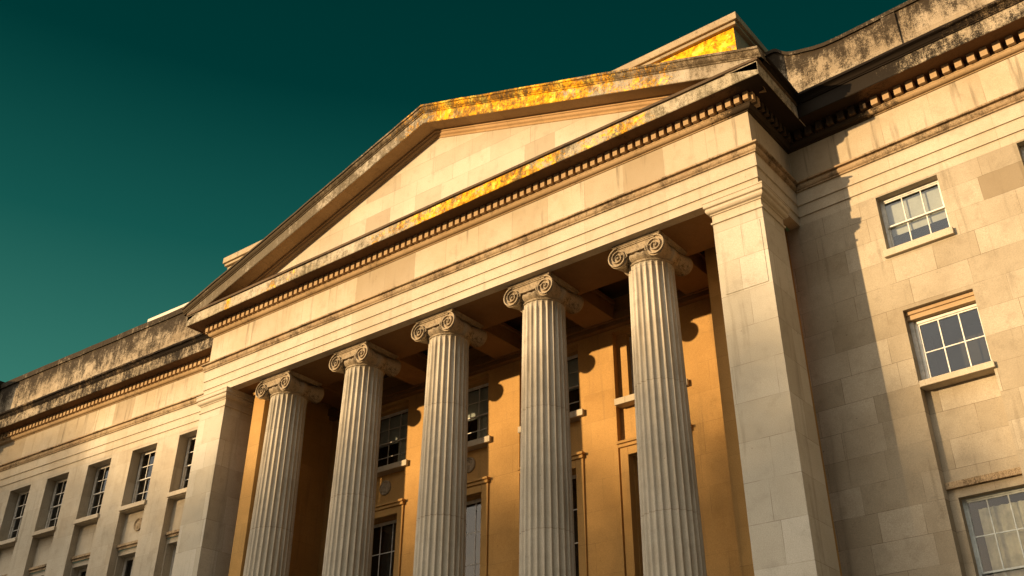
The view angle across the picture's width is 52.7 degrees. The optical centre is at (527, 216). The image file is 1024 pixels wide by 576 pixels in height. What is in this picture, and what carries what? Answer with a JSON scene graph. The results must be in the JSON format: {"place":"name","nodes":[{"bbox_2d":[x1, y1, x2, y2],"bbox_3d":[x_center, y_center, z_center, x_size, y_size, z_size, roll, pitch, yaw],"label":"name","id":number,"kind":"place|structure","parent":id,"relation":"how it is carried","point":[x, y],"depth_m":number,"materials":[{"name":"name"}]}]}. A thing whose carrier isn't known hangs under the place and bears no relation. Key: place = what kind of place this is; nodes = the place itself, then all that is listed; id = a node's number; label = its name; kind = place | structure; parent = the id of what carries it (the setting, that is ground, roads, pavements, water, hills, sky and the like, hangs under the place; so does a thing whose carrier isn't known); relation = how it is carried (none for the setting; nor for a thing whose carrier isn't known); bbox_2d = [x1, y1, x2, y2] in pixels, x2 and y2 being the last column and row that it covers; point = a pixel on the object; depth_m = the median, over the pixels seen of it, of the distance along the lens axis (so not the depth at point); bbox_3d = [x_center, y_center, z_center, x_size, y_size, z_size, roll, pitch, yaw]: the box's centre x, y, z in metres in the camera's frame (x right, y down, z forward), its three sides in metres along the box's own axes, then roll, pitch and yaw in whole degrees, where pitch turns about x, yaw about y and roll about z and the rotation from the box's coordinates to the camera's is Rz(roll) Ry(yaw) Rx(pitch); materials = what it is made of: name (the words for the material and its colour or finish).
{"place":"outdoors","nodes":[
{"label":"outdoors","id":0,"kind":"place"},
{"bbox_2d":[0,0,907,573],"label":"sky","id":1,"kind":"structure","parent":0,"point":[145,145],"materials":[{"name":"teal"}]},
{"bbox_2d":[0,0,1023,575],"bbox_3d":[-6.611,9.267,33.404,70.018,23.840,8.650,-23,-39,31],"label":"neoclassical building","id":2,"kind":"structure","parent":0,"point":[730,294],"depth_m":28.89,"materials":[{"name":"stone"}]},
{"bbox_2d":[0,490,28,545],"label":"window","id":3,"kind":"structure","parent":2,"relation":"in","point":[17,518],"depth_m":45.17,"materials":[{"name":"clear glass"}]},
{"bbox_2d":[31,478,67,536],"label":"window","id":4,"kind":"structure","parent":2,"relation":"in","point":[60,486],"depth_m":43.82,"materials":[{"name":"clear glass"}]},
{"bbox_2d":[78,568,86,575],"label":"window","id":5,"kind":"structure","parent":2,"relation":"in","point":[82,572],"depth_m":40.84,"materials":[{"name":"clear glass"}]},
{"bbox_2d":[73,464,109,524],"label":"window","id":6,"kind":"structure","parent":2,"relation":"in","point":[102,472],"depth_m":42.46,"materials":[{"name":"clear glass"}]},
{"bbox_2d":[122,556,134,575],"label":"window","id":7,"kind":"structure","parent":2,"relation":"in","point":[128,565],"depth_m":39.38,"materials":[{"name":"clear glass"}]},
{"bbox_2d":[118,449,155,511],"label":"window","id":8,"kind":"structure","parent":2,"relation":"in","point":[147,458],"depth_m":41.07,"materials":[{"name":"clear glass"}]},
{"bbox_2d":[169,546,176,575],"bbox_3d":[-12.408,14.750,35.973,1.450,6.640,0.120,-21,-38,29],"label":"window","id":9,"kind":"structure","parent":2,"relation":"in","point":[174,551],"depth_m":37.76,"materials":[{"name":"grey glass"}]},
{"bbox_2d":[166,436,195,497],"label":"window","id":10,"kind":"structure","parent":2,"relation":"in","point":[191,443],"depth_m":39.50,"materials":[{"name":"clear glass"}]},
{"bbox_2d":[371,519,396,575],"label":"window","id":11,"kind":"structure","parent":2,"relation":"in","point":[384,534],"depth_m":35.71,"materials":[{"name":"clear glass"}]},
{"bbox_2d":[377,409,408,476],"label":"window","id":12,"kind":"structure","parent":2,"relation":"in","point":[393,427],"depth_m":37.21,"materials":[{"name":"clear glass"}]},
{"bbox_2d":[465,498,480,575],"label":"window","id":13,"kind":"structure","parent":2,"relation":"in","point":[473,508],"depth_m":33.77,"materials":[{"name":"grey glass"}]},
{"bbox_2d":[467,383,491,451],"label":"window","id":14,"kind":"structure","parent":2,"relation":"in","point":[478,438],"depth_m":35.14,"materials":[{"name":"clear glass"}]},
{"bbox_2d":[518,354,584,433],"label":"window","id":15,"kind":"structure","parent":2,"relation":"in","point":[575,411],"depth_m":33.29,"materials":[{"name":"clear glass"}]},
{"bbox_2d":[572,475,578,575],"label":"window","id":16,"kind":"structure","parent":2,"relation":"in","point":[574,485],"depth_m":31.61,"materials":[{"name":"clear glass"}]},
{"bbox_2d":[614,337,689,408],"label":"window","id":17,"kind":"structure","parent":2,"relation":"in","point":[629,400],"depth_m":30.79,"materials":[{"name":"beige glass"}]},
{"bbox_2d":[879,180,954,258],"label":"window","id":18,"kind":"structure","parent":2,"relation":"in","point":[915,218],"depth_m":25.86,"materials":[{"name":"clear glass"}]},
{"bbox_2d":[905,291,995,390],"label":"window","id":19,"kind":"structure","parent":2,"relation":"in","point":[951,347],"depth_m":24.32,"materials":[{"name":"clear glass"}]},
{"bbox_2d":[962,487,1023,575],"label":"window","id":20,"kind":"structure","parent":2,"relation":"in","point":[995,521],"depth_m":21.73,"materials":[{"name":"clear glass"}]},
{"bbox_2d":[1020,146,1023,158],"bbox_3d":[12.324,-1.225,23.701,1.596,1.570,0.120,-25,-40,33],"label":"window","id":21,"kind":"structure","parent":2,"relation":"in","point":[1022,148],"depth_m":24.45,"materials":[{"name":"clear glass"}]}
]}

